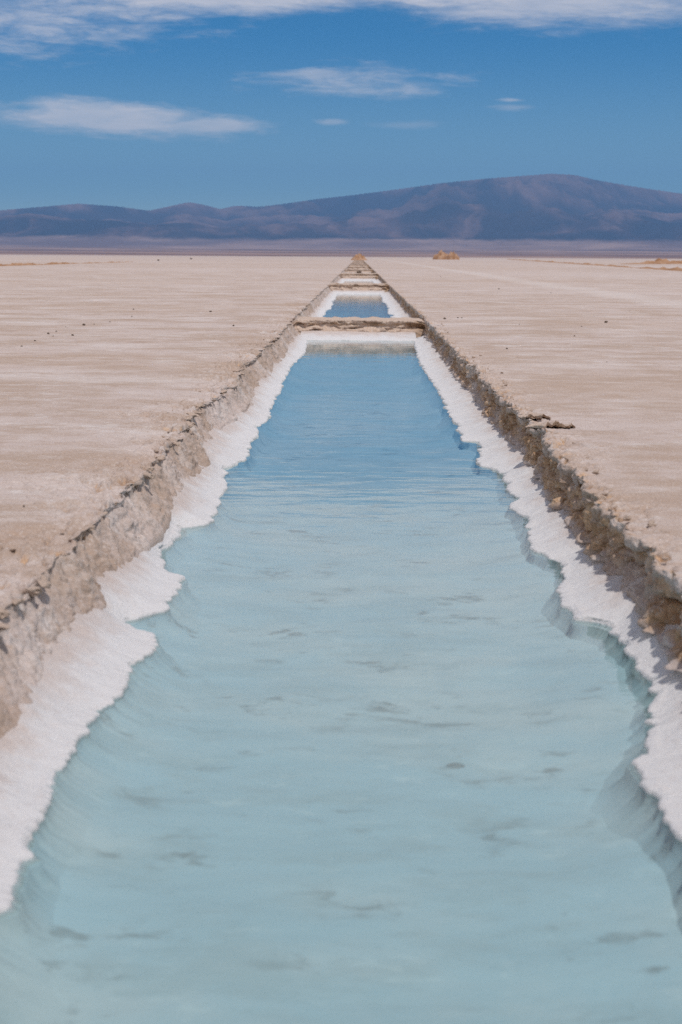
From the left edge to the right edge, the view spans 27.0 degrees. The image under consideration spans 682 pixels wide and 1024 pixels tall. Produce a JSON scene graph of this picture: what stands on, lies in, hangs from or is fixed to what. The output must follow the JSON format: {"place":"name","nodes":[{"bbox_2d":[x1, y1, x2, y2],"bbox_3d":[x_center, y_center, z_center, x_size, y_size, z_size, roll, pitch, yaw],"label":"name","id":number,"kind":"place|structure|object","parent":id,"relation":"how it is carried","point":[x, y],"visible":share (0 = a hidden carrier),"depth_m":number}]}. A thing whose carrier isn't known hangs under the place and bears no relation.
{"place":"outdoors","nodes":[
{"label":"outdoors","id":0,"kind":"place"},
{"bbox_2d":[0,261,114,265],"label":"spoil ridge","id":1,"kind":"structure","parent":0,"point":[21,264],"depth_m":190.04},
{"bbox_2d":[0,255,681,1023],"bbox_3d":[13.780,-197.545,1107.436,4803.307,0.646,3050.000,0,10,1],"label":"salt flat","id":2,"kind":"structure","parent":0,"point":[302,823],"depth_m":7.09},
{"bbox_2d":[0,623,9,630],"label":"earth clod","id":3,"kind":"object","parent":2,"relation":"on","point":[4,626],"visible":1,"depth_m":5.75},
{"bbox_2d":[0,607,10,618],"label":"earth clod","id":4,"kind":"object","parent":2,"relation":"on","point":[4,613],"visible":1,"depth_m":5.98},
{"bbox_2d":[11,598,25,605],"bbox_3d":[-1.415,0.396,6.147,0.104,0.039,0.097,-15,9,0],"label":"earth clod","id":5,"kind":"object","parent":2,"relation":"on","point":[15,602],"visible":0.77,"depth_m":6.12},
{"bbox_2d":[22,586,42,596],"bbox_3d":[-1.382,0.356,6.365,0.094,0.048,0.128,-6,-4,-17],"label":"earth clod","id":6,"kind":"object","parent":2,"relation":"on","point":[32,591],"visible":0.98,"depth_m":6.33},
{"bbox_2d":[37,579,50,588],"bbox_3d":[-1.358,0.329,6.528,0.079,0.033,0.091,12,14,-44],"label":"earth clod","id":7,"kind":"object","parent":2,"relation":"on","point":[43,583],"visible":1,"depth_m":6.51},
{"bbox_2d":[84,524,95,530],"bbox_3d":[-1.396,0.087,7.868,0.075,0.031,0.082,0,22,5],"label":"earth clod","id":8,"kind":"object","parent":2,"relation":"on","point":[92,528],"visible":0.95,"depth_m":7.86},
{"bbox_2d":[142,466,154,471],"bbox_3d":[-1.363,-0.305,10.025,0.079,0.036,0.110,6,12,30],"label":"earth clod","id":9,"kind":"object","parent":2,"relation":"on","point":[150,469],"visible":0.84,"depth_m":10.01},
{"bbox_2d":[143,473,155,478],"bbox_3d":[-1.314,-0.246,9.684,0.107,0.044,0.103,2,-2,-13],"label":"earth clod","id":10,"kind":"object","parent":2,"relation":"on","point":[148,476],"visible":0.98,"depth_m":9.66},
{"bbox_2d":[0,334,307,1023],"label":"salt crust","id":11,"kind":"object","parent":2,"relation":"on","point":[111,683],"visible":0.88,"depth_m":5.98},
{"bbox_2d":[156,455,164,461],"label":"earth clod","id":12,"kind":"object","parent":2,"relation":"on","point":[159,458],"visible":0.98,"depth_m":10.49},
{"bbox_2d":[186,412,198,416],"bbox_3d":[-1.395,-0.916,13.400,0.121,0.045,0.109,-7,13,-35],"label":"earth clod","id":13,"kind":"object","parent":2,"relation":"on","point":[193,414],"visible":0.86,"depth_m":13.38},
{"bbox_2d":[308,291,336,316],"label":"salt crust","id":14,"kind":"object","parent":2,"relation":"on","point":[326,303],"visible":0.38,"depth_m":52.25},
{"bbox_2d":[292,316,424,337],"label":"cross bank","id":15,"kind":"structure","parent":2,"relation":"on","point":[371,324],"depth_m":32.98},
{"bbox_2d":[300,331,416,340],"bbox_3d":[0.388,-3.931,32.393,2.640,0.323,1.280,0,10,1],"label":"salt crust","id":16,"kind":"object","parent":2,"relation":"on","point":[357,336],"visible":0.56,"depth_m":32.44},
{"bbox_2d":[332,290,384,293],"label":"salt crust","id":17,"kind":"object","parent":2,"relation":"on","point":[356,292],"visible":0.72,"depth_m":71.72},
{"bbox_2d":[342,278,374,280],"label":"salt crust","id":18,"kind":"object","parent":2,"relation":"on","point":[364,279],"visible":0.65,"depth_m":110.96},
{"bbox_2d":[328,283,389,291],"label":"cross bank","id":19,"kind":"structure","parent":2,"relation":"on","point":[362,286],"depth_m":72.31},
{"bbox_2d":[339,273,378,279],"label":"cross bank","id":20,"kind":"structure","parent":2,"relation":"on","point":[359,275],"depth_m":111.67},
{"bbox_2d":[351,253,366,259],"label":"earth mound","id":21,"kind":"object","parent":2,"relation":"on","point":[358,257],"visible":0.79,"depth_m":495.70},
{"bbox_2d":[347,266,370,268],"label":"cross bank","id":22,"kind":"structure","parent":2,"relation":"on","point":[356,267],"depth_m":190.41},
{"bbox_2d":[349,264,368,266],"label":"cross bank","id":23,"kind":"structure","parent":2,"relation":"on","point":[364,265],"depth_m":229.77},
{"bbox_2d":[345,269,373,272],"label":"cross bank","id":24,"kind":"structure","parent":2,"relation":"on","point":[361,270],"depth_m":151.03},
{"bbox_2d":[380,292,411,317],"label":"salt crust","id":25,"kind":"object","parent":2,"relation":"on","point":[393,306],"visible":0.38,"depth_m":52.16},
{"bbox_2d":[433,250,447,259],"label":"earth heap","id":26,"kind":"object","parent":2,"relation":"on","point":[441,255],"visible":0.87,"depth_m":686.38},
{"bbox_2d":[445,251,459,259],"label":"earth heap","id":27,"kind":"object","parent":2,"relation":"on","point":[452,256],"visible":0.87,"depth_m":676.95},
{"bbox_2d":[445,763,464,768],"bbox_3d":[0.453,1.021,5.688,0.121,0.023,0.069,-4,11,-25],"label":"stone","id":28,"kind":"object","parent":2,"relation":"on","point":[455,765],"visible":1,"depth_m":5.68},
{"bbox_2d":[518,413,550,418],"bbox_3d":[1.780,-0.879,12.986,0.280,0.070,0.405,-1,10,-5],"label":"salt slab","id":29,"kind":"object","parent":2,"relation":"on","point":[532,415],"depth_m":12.94},
{"bbox_2d":[413,336,681,932],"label":"salt crust","id":30,"kind":"object","parent":2,"relation":"on","point":[638,799],"visible":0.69,"depth_m":7.35},
{"bbox_2d":[525,420,574,428],"bbox_3d":[1.813,-0.756,12.267,0.417,0.087,0.352,-5,12,-28],"label":"salt slab","id":31,"kind":"object","parent":2,"relation":"on","point":[555,423],"depth_m":12.18},
{"bbox_2d":[594,495,605,499],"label":"earth clod","id":32,"kind":"object","parent":2,"relation":"on","point":[596,497],"visible":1,"depth_m":8.66},
{"bbox_2d":[623,515,631,520],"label":"earth clod","id":33,"kind":"object","parent":2,"relation":"on","point":[627,518],"visible":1,"depth_m":7.99},
{"bbox_2d":[647,522,656,526],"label":"earth clod","id":34,"kind":"object","parent":2,"relation":"on","point":[649,524],"visible":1,"depth_m":7.79},
{"bbox_2d":[0,174,681,258],"bbox_3d":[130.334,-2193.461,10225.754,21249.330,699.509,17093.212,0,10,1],"label":"mountains","id":35,"kind":"structure","parent":0,"point":[552,216],"depth_m":9353.12},
{"bbox_2d":[0,0,681,209],"label":"sky","id":36,"kind":"structure","parent":0,"point":[135,104]},
{"bbox_2d":[323,294,392,317],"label":"water","id":37,"kind":"structure","parent":0,"point":[358,305],"depth_m":52.64},
{"bbox_2d":[344,280,372,282],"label":"water","id":38,"kind":"structure","parent":0,"point":[351,281],"depth_m":105.80},
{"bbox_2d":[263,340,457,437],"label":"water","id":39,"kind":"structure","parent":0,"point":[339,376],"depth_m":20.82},
{"bbox_2d":[508,259,681,270],"bbox_3d":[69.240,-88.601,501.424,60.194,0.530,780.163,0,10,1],"label":"spoil ridge","id":40,"kind":"structure","parent":0,"point":[673,269],"depth_m":241.03},
{"bbox_2d":[625,258,681,263],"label":"spoil ridge","id":41,"kind":"structure","parent":0,"point":[661,261],"depth_m":346.61}
]}

